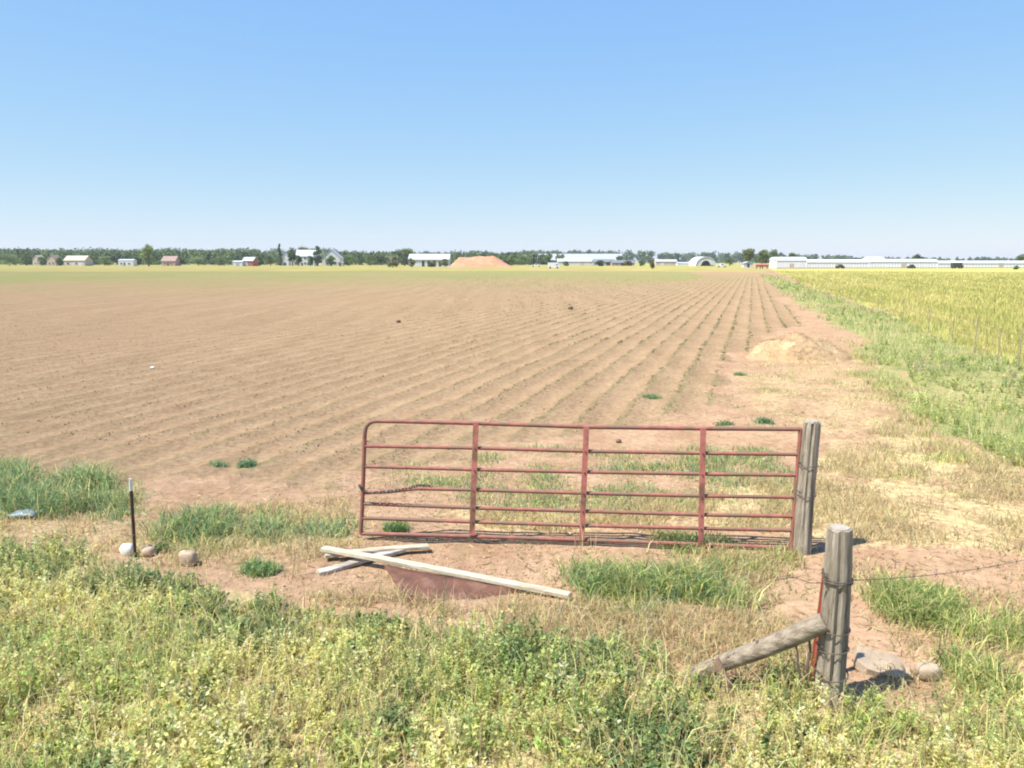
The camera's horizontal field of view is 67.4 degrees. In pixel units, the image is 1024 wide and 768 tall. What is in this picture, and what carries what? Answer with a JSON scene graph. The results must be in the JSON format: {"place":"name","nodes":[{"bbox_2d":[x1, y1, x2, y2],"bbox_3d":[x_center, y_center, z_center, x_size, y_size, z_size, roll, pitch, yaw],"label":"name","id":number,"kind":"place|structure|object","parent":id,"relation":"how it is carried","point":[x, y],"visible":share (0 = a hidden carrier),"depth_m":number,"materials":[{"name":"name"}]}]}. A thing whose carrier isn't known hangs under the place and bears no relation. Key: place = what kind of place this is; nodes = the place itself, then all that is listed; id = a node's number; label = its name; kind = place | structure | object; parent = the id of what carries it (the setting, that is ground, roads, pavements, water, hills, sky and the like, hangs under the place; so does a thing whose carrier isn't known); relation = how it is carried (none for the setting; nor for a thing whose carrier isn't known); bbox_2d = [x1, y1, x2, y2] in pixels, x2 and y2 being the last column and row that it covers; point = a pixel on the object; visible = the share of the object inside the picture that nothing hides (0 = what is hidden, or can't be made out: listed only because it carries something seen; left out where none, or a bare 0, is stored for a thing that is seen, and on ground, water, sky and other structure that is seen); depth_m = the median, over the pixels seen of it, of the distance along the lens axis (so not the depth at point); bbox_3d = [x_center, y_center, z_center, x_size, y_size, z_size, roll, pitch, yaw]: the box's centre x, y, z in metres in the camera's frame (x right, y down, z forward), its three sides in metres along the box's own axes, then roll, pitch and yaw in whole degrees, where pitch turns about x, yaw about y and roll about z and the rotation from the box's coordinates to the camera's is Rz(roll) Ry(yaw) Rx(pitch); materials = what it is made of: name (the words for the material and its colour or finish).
{"place":"outdoors","nodes":[
{"label":"outdoors","id":0,"kind":"place"},
{"bbox_2d":[242,257,257,265],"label":"barn","id":1,"kind":"structure","parent":0,"point":[250,261],"depth_m":517.88,"materials":[{"name":"metal"}]},
{"bbox_2d":[408,254,450,266],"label":"barn","id":2,"kind":"structure","parent":0,"point":[422,260],"depth_m":464.58,"materials":[{"name":"white"}]},
{"bbox_2d":[0,262,1023,767],"bbox_3d":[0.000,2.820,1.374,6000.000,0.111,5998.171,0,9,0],"label":"ground","id":3,"kind":"structure","parent":0,"point":[98,298],"depth_m":16.16,"materials":[{"name":"soil"}]},
{"bbox_2d":[0,253,20,265],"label":"broadleaf tree","id":4,"kind":"object","parent":3,"relation":"on","point":[13,258],"visible":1,"depth_m":552.55,"materials":[{"name":"green plant"}]},
{"bbox_2d":[6,509,43,516],"bbox_3d":[-5.754,1.511,9.073,0.320,0.068,0.200,0,9,0],"label":"plastic scrap","id":5,"kind":"object","parent":3,"relation":"on","point":[17,513],"visible":0.85,"depth_m":9.02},
{"bbox_2d":[19,253,32,265],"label":"broadleaf tree","id":6,"kind":"object","parent":3,"relation":"on","point":[24,259],"visible":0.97,"depth_m":591.96,"materials":[{"name":"green plant"}]},
{"bbox_2d":[32,255,45,264],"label":"farmhouse","id":7,"kind":"object","parent":3,"relation":"on","point":[34,261],"visible":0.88,"depth_m":632.05,"materials":[{"name":"beige"}]},
{"bbox_2d":[36,256,46,265],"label":"broadleaf tree","id":8,"kind":"object","parent":3,"relation":"on","point":[42,259],"visible":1,"depth_m":581.45,"materials":[{"name":"green plant"}]},
{"bbox_2d":[46,255,62,265],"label":"farmhouse","id":9,"kind":"object","parent":3,"relation":"on","point":[50,259],"visible":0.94,"depth_m":592.68,"materials":[{"name":"beige"}]},
{"bbox_2d":[55,257,63,265],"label":"broadleaf tree","id":10,"kind":"object","parent":3,"relation":"on","point":[60,262],"visible":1,"depth_m":552.54,"materials":[{"name":"green plant"}]},
{"bbox_2d":[63,256,92,265],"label":"farmhouse","id":11,"kind":"object","parent":3,"relation":"on","point":[78,260],"visible":1,"depth_m":553.49,"materials":[{"name":"beige"}]},
{"bbox_2d":[95,256,113,265],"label":"broadleaf tree","id":12,"kind":"object","parent":3,"relation":"on","point":[105,260],"visible":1,"depth_m":571.77,"materials":[{"name":"green plant"}]},
{"bbox_2d":[119,543,132,556],"bbox_3d":[-3.978,1.714,7.944,0.143,0.144,0.112,0,9,0],"label":"rock","id":13,"kind":"object","parent":3,"relation":"on","point":[125,549],"visible":0.91,"depth_m":7.90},
{"bbox_2d":[118,259,136,265],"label":"mobile home","id":14,"kind":"object","parent":3,"relation":"on","point":[127,262],"visible":1,"depth_m":533.48,"materials":[{"name":"white"}]},
{"bbox_2d":[120,478,137,557],"bbox_3d":[-3.908,1.492,7.844,0.172,1.084,0.050,0,9,0],"label":"metal stake","id":15,"kind":"object","parent":3,"relation":"on","point":[134,534],"visible":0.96,"depth_m":7.83,"materials":[{"name":"brown metal"}]},
{"bbox_2d":[132,256,141,265],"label":"broadleaf tree","id":16,"kind":"object","parent":3,"relation":"on","point":[139,260],"visible":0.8,"depth_m":552.64,"materials":[{"name":"green plant"}]},
{"bbox_2d":[140,244,155,265],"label":"broadleaf tree","id":17,"kind":"object","parent":3,"relation":"on","point":[147,249],"visible":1,"depth_m":491.90,"materials":[{"name":"green plant"}]},
{"bbox_2d":[141,545,156,556],"bbox_3d":[-3.747,1.723,7.936,0.152,0.118,0.125,0,9,0],"label":"rock","id":18,"kind":"object","parent":3,"relation":"on","point":[148,548],"visible":0.91,"depth_m":7.89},
{"bbox_2d":[154,541,175,552],"bbox_3d":[-3.628,1.696,8.044,0.267,0.132,0.315,5,11,31],"label":"weed tuft","id":19,"kind":"object","parent":3,"relation":"on","point":[159,548],"visible":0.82,"depth_m":8.00,"materials":[{"name":"green plant"}]},
{"bbox_2d":[161,256,180,265],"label":"farmhouse","id":20,"kind":"object","parent":3,"relation":"on","point":[170,260],"visible":1,"depth_m":554.06,"materials":[{"name":"brick"}]},
{"bbox_2d":[179,256,186,264],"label":"broadleaf tree","id":21,"kind":"object","parent":3,"relation":"on","point":[182,261],"visible":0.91,"depth_m":563.17,"materials":[{"name":"green plant"}]},
{"bbox_2d":[178,550,197,566],"bbox_3d":[-3.242,1.746,7.683,0.163,0.166,0.135,0,9,0],"label":"rock","id":22,"kind":"object","parent":3,"relation":"on","point":[190,556],"visible":0.96,"depth_m":7.63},
{"bbox_2d":[189,255,204,265],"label":"broadleaf tree","id":23,"kind":"object","parent":3,"relation":"on","point":[197,259],"visible":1,"depth_m":581.63,"materials":[{"name":"green plant"}]},
{"bbox_2d":[209,256,226,265],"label":"broadleaf tree","id":24,"kind":"object","parent":3,"relation":"on","point":[220,258],"visible":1,"depth_m":571.66,"materials":[{"name":"green plant"}]},
{"bbox_2d":[209,460,229,466],"bbox_3d":[-4.356,1.188,11.411,0.343,0.128,0.302,0,9,0],"label":"weed tuft","id":25,"kind":"object","parent":3,"relation":"on","point":[215,463],"visible":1,"depth_m":11.42,"materials":[{"name":"green plant"}]},
{"bbox_2d":[232,261,243,265],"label":"shed","id":26,"kind":"structure","parent":3,"relation":"on","point":[238,263],"depth_m":513.78,"materials":[{"name":"white"}]},
{"bbox_2d":[235,456,256,467],"bbox_3d":[-3.924,1.163,11.336,0.474,0.177,0.354,0,9,0],"label":"weed tuft","id":27,"kind":"object","parent":3,"relation":"on","point":[249,462],"visible":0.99,"depth_m":11.31,"materials":[{"name":"green plant"}]},
{"bbox_2d":[231,554,285,578],"bbox_3d":[-2.463,1.784,7.499,0.504,0.147,0.473,3,9,17],"label":"weed tuft","id":28,"kind":"object","parent":3,"relation":"on","point":[254,568],"visible":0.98,"depth_m":7.46,"materials":[{"name":"green plant"}]},
{"bbox_2d":[257,255,263,265],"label":"broadleaf tree","id":29,"kind":"object","parent":3,"relation":"on","point":[260,262],"visible":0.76,"depth_m":553.34,"materials":[{"name":"green plant"}]},
{"bbox_2d":[265,254,274,265],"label":"broadleaf tree","id":30,"kind":"object","parent":3,"relation":"on","point":[269,257],"visible":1,"depth_m":567.22,"materials":[{"name":"green plant"}]},
{"bbox_2d":[275,243,282,265],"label":"conifer tree","id":31,"kind":"object","parent":3,"relation":"on","point":[279,261],"visible":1,"depth_m":591.11,"materials":[{"name":"green plant"}]},
{"bbox_2d":[281,253,290,265],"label":"shed","id":32,"kind":"structure","parent":3,"relation":"on","point":[285,261],"depth_m":592.51,"materials":[{"name":"white"}]},
{"bbox_2d":[287,248,296,265],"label":"broadleaf tree","id":33,"kind":"object","parent":3,"relation":"on","point":[293,256],"visible":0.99,"depth_m":541.22,"materials":[{"name":"green plant"}]},
{"bbox_2d":[293,255,301,265],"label":"broadleaf tree","id":34,"kind":"object","parent":3,"relation":"on","point":[298,259],"visible":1,"depth_m":512.58,"materials":[{"name":"green plant"}]},
{"bbox_2d":[296,248,317,265],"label":"farmhouse","id":35,"kind":"object","parent":3,"relation":"on","point":[304,254],"visible":0.44,"depth_m":553.46,"materials":[{"name":"white"}]},
{"bbox_2d":[306,255,313,265],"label":"broadleaf tree","id":36,"kind":"object","parent":3,"relation":"on","point":[310,260],"visible":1,"depth_m":517.72,"materials":[{"name":"green plant"}]},
{"bbox_2d":[312,246,321,265],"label":"broadleaf tree","id":37,"kind":"object","parent":3,"relation":"on","point":[316,259],"visible":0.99,"depth_m":532.32,"materials":[{"name":"green plant"}]},
{"bbox_2d":[325,255,335,265],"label":"broadleaf tree","id":38,"kind":"object","parent":3,"relation":"on","point":[329,259],"visible":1,"depth_m":522.29,"materials":[{"name":"green plant"}]},
{"bbox_2d":[322,250,343,265],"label":"farmhouse","id":39,"kind":"object","parent":3,"relation":"on","point":[337,256],"visible":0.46,"depth_m":538.09,"materials":[{"name":"white"}]},
{"bbox_2d":[343,254,357,265],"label":"broadleaf tree","id":40,"kind":"object","parent":3,"relation":"on","point":[348,262],"visible":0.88,"depth_m":560.72,"materials":[{"name":"green plant"}]},
{"bbox_2d":[316,549,405,575],"bbox_3d":[-1.505,1.778,7.732,0.954,0.056,0.103,-7,11,-38],"label":"plank","id":41,"kind":"object","parent":3,"relation":"on","point":[341,566],"visible":0.82,"depth_m":7.62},
{"bbox_2d":[324,544,428,557],"bbox_3d":[-1.390,1.720,7.925,1.071,0.064,0.099,-3,9,-17],"label":"plank","id":42,"kind":"object","parent":41,"relation":"on","point":[395,547],"visible":0.77,"depth_m":7.95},
{"bbox_2d":[362,255,377,265],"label":"broadleaf tree","id":43,"kind":"object","parent":3,"relation":"on","point":[369,258],"visible":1,"depth_m":565.66,"materials":[{"name":"green plant"}]},
{"bbox_2d":[377,517,411,532],"bbox_3d":[-1.298,1.598,8.644,0.454,0.166,0.384,0,9,0],"label":"weed tuft","id":44,"kind":"object","parent":3,"relation":"on","point":[393,526],"visible":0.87,"depth_m":8.61,"materials":[{"name":"green plant"}]},
{"bbox_2d":[387,253,401,267],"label":"broadleaf tree","id":45,"kind":"object","parent":3,"relation":"on","point":[392,262],"visible":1,"depth_m":393.68,"materials":[{"name":"green plant"}]},
{"bbox_2d":[3,276,797,483],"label":"crop seedlings","id":46,"kind":"object","parent":3,"relation":"on","point":[700,348],"visible":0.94,"depth_m":32.06,"materials":[{"name":"green plant"}]},
{"bbox_2d":[395,248,414,265],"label":"broadleaf tree","id":47,"kind":"object","parent":3,"relation":"on","point":[406,252],"visible":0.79,"depth_m":532.11,"materials":[{"name":"green plant"}]},
{"bbox_2d":[408,258,415,266],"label":"broadleaf tree","id":48,"kind":"object","parent":3,"relation":"on","point":[411,261],"visible":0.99,"depth_m":414.12,"materials":[{"name":"green plant"}]},
{"bbox_2d":[427,262,436,266],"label":"shrub","id":49,"kind":"object","parent":3,"relation":"on","point":[431,264],"visible":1,"depth_m":433.61,"materials":[{"name":"green plant"}]},
{"bbox_2d":[440,258,448,266],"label":"shrub","id":50,"kind":"object","parent":3,"relation":"on","point":[444,261],"visible":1,"depth_m":433.79,"materials":[{"name":"green plant"}]},
{"bbox_2d":[383,564,518,604],"bbox_3d":[-0.689,1.898,7.025,1.416,0.108,0.593,3,10,19],"label":"metal sheet","id":51,"kind":"object","parent":3,"relation":"on","point":[428,584],"visible":0.84,"depth_m":7.11,"materials":[{"name":"metal"}]},
{"bbox_2d":[320,546,571,598],"bbox_3d":[-0.697,1.787,7.366,2.626,0.130,0.096,3,10,20],"label":"plank","id":52,"kind":"object","parent":51,"relation":"on","point":[435,569],"visible":0.98,"depth_m":7.31,"materials":[{"name":"wood"}]},
{"bbox_2d":[449,256,510,266],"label":"dirt mound","id":53,"kind":"object","parent":3,"relation":"on","point":[486,261],"visible":0.92,"depth_m":423.00,"materials":[{"name":"soil"}]},
{"bbox_2d":[506,255,515,265],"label":"broadleaf tree","id":54,"kind":"object","parent":3,"relation":"on","point":[511,260],"visible":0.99,"depth_m":552.37,"materials":[{"name":"green plant"}]},
{"bbox_2d":[0,246,1023,264],"bbox_3d":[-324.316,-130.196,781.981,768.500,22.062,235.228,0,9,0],"label":"wood","id":55,"kind":"object","parent":3,"relation":"on","point":[231,256],"visible":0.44,"depth_m":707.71,"materials":[{"name":"green plant"}]},
{"bbox_2d":[0,521,1023,767],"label":"verge weeds","id":56,"kind":"object","parent":3,"relation":"on","point":[504,639],"visible":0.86,"depth_m":5.16,"materials":[{"name":"green plant"}]},
{"bbox_2d":[0,346,1023,767],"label":"dry grass","id":57,"kind":"structure","parent":3,"relation":"on","point":[652,632],"depth_m":6.21,"materials":[{"name":"beige plant"}]},
{"bbox_2d":[0,304,1023,697],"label":"soil crumbs","id":58,"kind":"object","parent":3,"relation":"on","point":[462,442],"visible":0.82,"depth_m":13.77,"materials":[{"name":"brown soil"}]},
{"bbox_2d":[513,254,532,264],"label":"broadleaf tree","id":59,"kind":"object","parent":3,"relation":"on","point":[525,259],"visible":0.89,"depth_m":629.23,"materials":[{"name":"green plant"}]},
{"bbox_2d":[548,263,559,267],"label":"box truck","id":60,"kind":"object","parent":3,"relation":"on","point":[550,265],"visible":0.81,"depth_m":341.96,"materials":[{"name":"white paint"}]},
{"bbox_2d":[556,259,592,265],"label":"shed","id":61,"kind":"structure","parent":3,"relation":"on","point":[579,262],"depth_m":592.87,"materials":[{"name":"white"}]},
{"bbox_2d":[535,254,621,263],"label":"warehouse","id":62,"kind":"structure","parent":3,"relation":"on","point":[590,256],"depth_m":817.17,"materials":[{"name":"white"}]},
{"bbox_2d":[595,260,603,265],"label":"broadleaf tree","id":63,"kind":"object","parent":3,"relation":"on","point":[599,262],"visible":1,"depth_m":513.76,"materials":[{"name":"green plant"}]},
{"bbox_2d":[592,259,613,265],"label":"shed","id":64,"kind":"structure","parent":3,"relation":"on","point":[606,262],"depth_m":583.11,"materials":[{"name":"grey"}]},
{"bbox_2d":[610,260,634,265],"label":"shed","id":65,"kind":"structure","parent":3,"relation":"on","point":[616,262],"depth_m":553.46,"materials":[{"name":"metal"}]},
{"bbox_2d":[649,259,655,268],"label":"shrub","id":66,"kind":"object","parent":3,"relation":"on","point":[651,263],"visible":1,"depth_m":325.44,"materials":[{"name":"green plant"}]},
{"bbox_2d":[643,393,661,398],"bbox_3d":[3.118,0.262,17.159,0.512,0.138,0.426,0,9,0],"label":"weed tuft","id":67,"kind":"object","parent":3,"relation":"on","point":[646,396],"visible":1,"depth_m":17.11,"materials":[{"name":"green plant"}]},
{"bbox_2d":[654,259,676,265],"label":"shed","id":68,"kind":"structure","parent":3,"relation":"on","point":[664,262],"depth_m":563.23,"materials":[{"name":"beige"}]},
{"bbox_2d":[676,262,688,265],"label":"shed","id":69,"kind":"structure","parent":3,"relation":"on","point":[682,263],"depth_m":553.46,"materials":[{"name":"white"}]},
{"bbox_2d":[689,257,715,265],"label":"arched hut","id":70,"kind":"object","parent":3,"relation":"on","point":[703,261],"visible":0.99,"depth_m":533.69,"materials":[{"name":"white"}]},
{"bbox_2d":[701,261,709,265],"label":"doorway","id":71,"kind":"structure","parent":70,"relation":"in","point":[705,263],"depth_m":534.57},
{"bbox_2d":[710,419,734,425],"bbox_3d":[3.936,0.715,14.280,0.432,0.141,0.395,-4,10,-24],"label":"weed tuft","id":72,"kind":"object","parent":3,"relation":"on","point":[723,423],"visible":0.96,"depth_m":14.25,"materials":[{"name":"green plant"}]},
{"bbox_2d":[712,656,734,696],"bbox_3d":[1.495,2.078,5.398,0.190,0.317,0.062,5,11,31],"label":"wooden stake","id":73,"kind":"object","parent":3,"relation":"on","point":[718,664],"visible":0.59,"depth_m":5.38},
{"bbox_2d":[723,257,733,265],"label":"broadleaf tree","id":74,"kind":"object","parent":3,"relation":"on","point":[729,260],"visible":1,"depth_m":551.65,"materials":[{"name":"green plant"}]},
{"bbox_2d":[733,372,746,375],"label":"weed tuft","id":75,"kind":"object","parent":3,"relation":"on","point":[738,373],"visible":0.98,"depth_m":20.35,"materials":[{"name":"green plant"}]},
{"bbox_2d":[742,261,752,267],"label":"shed","id":76,"kind":"structure","parent":3,"relation":"on","point":[747,264],"depth_m":395.33,"materials":[{"name":"white"}]},
{"bbox_2d":[742,248,754,261],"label":"broadleaf tree","id":77,"kind":"object","parent":3,"relation":"on","point":[749,255],"visible":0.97,"depth_m":422.94,"materials":[{"name":"green plant"}]},
{"bbox_2d":[682,613,828,682],"bbox_3d":[1.687,1.867,5.374,0.967,0.683,0.135,3,10,19],"label":"brace log","id":78,"kind":"object","parent":3,"relation":"on","point":[800,632],"visible":0.88,"depth_m":5.28,"materials":[{"name":"wood"}]},
{"bbox_2d":[795,640,811,679],"bbox_3d":[1.972,1.855,5.238,0.139,0.333,0.056,0,9,0],"label":"twisted wire","id":79,"kind":"object","parent":78,"relation":"hanging from","point":[808,659],"visible":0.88,"depth_m":5.23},
{"bbox_2d":[753,249,769,263],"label":"broadleaf tree","id":80,"kind":"object","parent":3,"relation":"on","point":[763,256],"visible":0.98,"depth_m":432.80,"materials":[{"name":"green plant"}]},
{"bbox_2d":[752,416,775,424],"bbox_3d":[4.696,0.673,14.340,0.510,0.158,0.381,0,9,0],"label":"weed tuft","id":81,"kind":"object","parent":3,"relation":"on","point":[764,420],"visible":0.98,"depth_m":14.32,"materials":[{"name":"green plant"}]},
{"bbox_2d":[769,249,780,256],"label":"broadleaf tree","id":82,"kind":"object","parent":3,"relation":"on","point":[774,253],"visible":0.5,"depth_m":472.19,"materials":[{"name":"green plant"}]},
{"bbox_2d":[769,257,806,267],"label":"greenhouse","id":83,"kind":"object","parent":3,"relation":"on","point":[788,262],"visible":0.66,"depth_m":347.89,"materials":[{"name":"white"}]},
{"bbox_2d":[744,331,853,362],"bbox_3d":[9.216,-1.244,24.447,3.900,0.881,3.000,0,9,0],"label":"straw heap","id":84,"kind":"object","parent":3,"relation":"on","point":[796,347],"visible":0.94,"depth_m":23.59,"materials":[{"name":"beige plant"}]},
{"bbox_2d":[793,419,820,555],"bbox_3d":[3.025,1.190,7.898,0.205,1.665,0.202,0,9,0],"label":"gate post","id":85,"kind":"object","parent":3,"relation":"on","point":[806,485],"visible":0.93,"depth_m":7.82,"materials":[{"name":"grey wood"}]},
{"bbox_2d":[359,419,802,549],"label":"farm gate","id":86,"kind":"structure","parent":85,"relation":"attached to","point":[584,492],"depth_m":8.09,"materials":[{"name":"metal"}]},
{"bbox_2d":[358,484,432,494],"bbox_3d":[-1.251,1.126,8.209,0.813,0.127,0.042,1,9,5],"label":"chain","id":87,"kind":"object","parent":86,"relation":"attached to","point":[365,491],"visible":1,"depth_m":8.21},
{"bbox_2d":[774,524,853,709],"bbox_3d":[2.021,1.695,5.213,0.545,1.516,0.219,0,9,0],"label":"fence post","id":88,"kind":"object","parent":3,"relation":"on","point":[833,649],"visible":0.9,"depth_m":5.13,"materials":[{"name":"grey wood"}]},
{"bbox_2d":[854,559,1022,582],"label":"barbed wire","id":89,"kind":"object","parent":88,"relation":"attached to","point":[978,568],"visible":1,"depth_m":5.55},
{"bbox_2d":[809,569,823,681],"bbox_3d":[2.196,1.818,5.515,0.143,0.996,0.043,-6,11,-35],"label":"steel post","id":90,"kind":"object","parent":3,"relation":"on","point":[815,648],"visible":0.45,"depth_m":5.50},
{"bbox_2d":[806,260,868,267],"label":"greenhouse","id":91,"kind":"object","parent":3,"relation":"on","point":[834,263],"visible":0.67,"depth_m":355.72,"materials":[{"name":"white"}]},
{"bbox_2d":[854,645,910,678],"bbox_3d":[2.756,2.094,5.735,0.411,0.176,0.271,1,9,9],"label":"stone slab","id":92,"kind":"object","parent":3,"relation":"on","point":[865,658],"depth_m":5.71,"materials":[{"name":"stone"}]},
{"bbox_2d":[759,273,1023,468],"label":"ditch weeds","id":93,"kind":"object","parent":3,"relation":"on","point":[954,409],"visible":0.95,"depth_m":20.36,"materials":[{"name":"green plant"}]},
{"bbox_2d":[774,270,1023,375],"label":"hay crop","id":94,"kind":"object","parent":3,"relation":"on","point":[976,312],"visible":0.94,"depth_m":61.12,"materials":[{"name":"yellow plant"}]},
{"bbox_2d":[862,259,938,267],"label":"greenhouse","id":95,"kind":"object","parent":3,"relation":"on","point":[901,263],"visible":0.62,"depth_m":359.75,"materials":[{"name":"white"}]},
{"bbox_2d":[911,254,923,258],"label":"broadleaf tree","id":96,"kind":"object","parent":3,"relation":"on","point":[916,256],"visible":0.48,"depth_m":472.44,"materials":[{"name":"green plant"}]},
{"bbox_2d":[812,283,1023,372],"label":"wire fence","id":97,"kind":"object","parent":3,"relation":"on","point":[955,329],"visible":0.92,"depth_m":25.74,"materials":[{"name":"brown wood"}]},
{"bbox_2d":[914,661,941,680],"bbox_3d":[3.039,2.098,5.615,0.174,0.123,0.140,0,9,0],"label":"rock","id":98,"kind":"object","parent":3,"relation":"on","point":[928,667],"visible":0.89,"depth_m":5.56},
{"bbox_2d":[950,263,963,268],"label":"box truck","id":99,"kind":"object","parent":3,"relation":"on","point":[957,265],"visible":1,"depth_m":330.32,"materials":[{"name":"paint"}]},
{"bbox_2d":[938,261,1023,267],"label":"greenhouse","id":100,"kind":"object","parent":3,"relation":"on","point":[984,264],"visible":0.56,"depth_m":363.70,"materials":[{"name":"white"}]},
{"bbox_2d":[1016,254,1023,260],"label":"broadleaf tree","id":101,"kind":"object","parent":3,"relation":"on","point":[1020,257],"visible":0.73,"depth_m":462.52,"materials":[{"name":"green plant"}]},
{"bbox_2d":[0,328,1023,734],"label":"green grass","id":102,"kind":"structure","parent":0,"point":[62,492],"depth_m":8.49,"materials":[{"name":"green plant"}]},
{"bbox_2d":[0,0,1023,261],"label":"sky","id":103,"kind":"structure","parent":0,"point":[859,129],"materials":[{"name":"blue"}]},
{"bbox_2d":[861,257,884,259],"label":"shed","id":104,"kind":"structure","parent":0,"point":[872,258],"depth_m":1293.99,"materials":[{"name":"beige"}]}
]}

